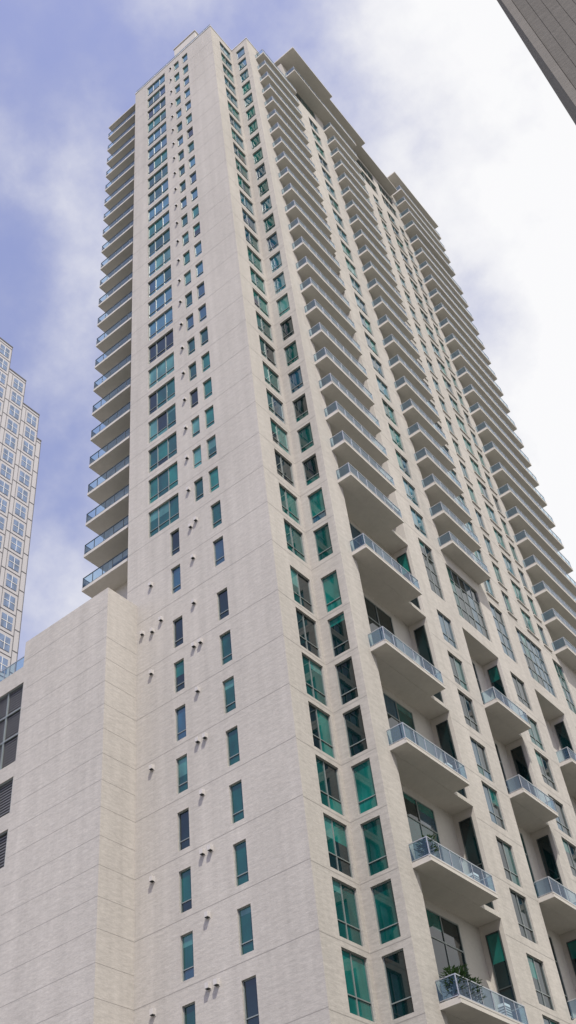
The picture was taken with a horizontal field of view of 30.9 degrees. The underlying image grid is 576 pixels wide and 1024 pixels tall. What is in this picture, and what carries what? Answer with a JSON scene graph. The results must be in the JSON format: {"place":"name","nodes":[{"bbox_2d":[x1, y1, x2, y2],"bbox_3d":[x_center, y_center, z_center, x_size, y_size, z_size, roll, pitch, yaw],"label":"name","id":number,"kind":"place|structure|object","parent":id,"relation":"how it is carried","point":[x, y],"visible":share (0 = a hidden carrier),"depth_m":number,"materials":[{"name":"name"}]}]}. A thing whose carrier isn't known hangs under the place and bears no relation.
{"place":"outdoors","nodes":[
{"label":"outdoors","id":0,"kind":"place"},
{"bbox_2d":[0,337,41,681],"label":"office tower","id":1,"kind":"structure","parent":0,"point":[20,444],"depth_m":184.29,"materials":[{"name":"white concrete"}]},
{"bbox_2d":[0,344,36,681],"label":"windows","id":2,"kind":"structure","parent":1,"relation":"in","point":[3,623],"depth_m":184.56,"materials":[{"name":"blue glass"}]},
{"bbox_2d":[0,0,575,670],"label":"sky","id":3,"kind":"structure","parent":0,"point":[445,96],"materials":[{"name":"white"}]},
{"bbox_2d":[497,0,575,124],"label":"neighbouring building","id":4,"kind":"structure","parent":0,"point":[545,30],"depth_m":36.72,"materials":[{"name":"grey concrete"}]},
{"label":"ground","id":5,"kind":"structure","parent":0,"visible":0},
{"bbox_2d":[0,27,575,1023],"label":"walls","id":6,"kind":"structure","parent":5,"relation":"on","point":[304,975],"depth_m":64.18,"materials":[{"name":"paint"}]},
{"bbox_2d":[140,67,219,1016],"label":"wall vents","id":7,"kind":"object","parent":6,"relation":"attached to","point":[207,916],"depth_m":64.20,"materials":[{"name":"metal"}]},
{"bbox_2d":[135,25,437,229],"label":"roof parapets","id":8,"kind":"object","parent":6,"relation":"on","point":[289,59],"visible":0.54,"depth_m":145.41,"materials":[{"name":"paint"}]},
{"bbox_2d":[0,44,574,1023],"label":"panel joints","id":9,"kind":"object","parent":6,"relation":"attached to","point":[258,648],"visible":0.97,"depth_m":64.19,"materials":[{"name":"beige concrete"}]},
{"bbox_2d":[0,41,575,1023],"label":"window frames","id":10,"kind":"structure","parent":6,"relation":"attached to","point":[10,707],"depth_m":75.29,"materials":[{"name":"grey metal"}]},
{"bbox_2d":[113,44,575,1023],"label":"window glass","id":11,"kind":"object","parent":10,"relation":"in","point":[397,976],"visible":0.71,"depth_m":68.74,"materials":[{"name":"teal glass"}]},
{"bbox_2d":[0,24,575,1023],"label":"balcony railings","id":12,"kind":"object","parent":6,"relation":"attached to","point":[368,458],"visible":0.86,"depth_m":96.47,"materials":[{"name":"grey metal"}]},
{"bbox_2d":[83,135,109,586],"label":"railing glass","id":13,"kind":"object","parent":12,"relation":"attached to","point":[85,582],"visible":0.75,"depth_m":88.58,"materials":[{"name":"clear glass"}]},
{"bbox_2d":[415,834,438,856],"bbox_3d":[7.178,17.292,53.309,1.276,1.373,1.340,-33,-50,23],"label":"potted plant","id":14,"kind":"object","parent":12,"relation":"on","point":[423,845],"visible":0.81,"depth_m":53.20,"materials":[{"name":"green plant"}]},
{"bbox_2d":[462,976,485,1003],"bbox_3d":[8.751,22.843,49.324,1.234,1.468,1.344,0,-46,-8],"label":"potted plant","id":15,"kind":"object","parent":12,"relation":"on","point":[477,992],"visible":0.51,"depth_m":49.27,"materials":[{"name":"green plant"}]},
{"bbox_2d":[81,52,575,1023],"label":"balcony slabs","id":16,"kind":"structure","parent":6,"relation":"attached to","point":[385,652],"depth_m":99.53,"materials":[{"name":"beige concrete"}]},
{"bbox_2d":[439,965,466,998],"bbox_3d":[7.688,21.945,48.347,1.308,1.537,1.355,-33,-50,23],"label":"potted plant","id":17,"kind":"object","parent":16,"relation":"on","point":[447,985],"visible":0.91,"depth_m":48.32,"materials":[{"name":"green plant"}]},
{"bbox_2d":[450,964,476,999],"bbox_3d":[8.138,22.278,48.945,1.366,1.835,1.291,-33,-50,23],"label":"potted plant","id":18,"kind":"object","parent":16,"relation":"on","point":[465,973],"visible":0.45,"depth_m":48.88,"materials":[{"name":"green plant"}]}
]}

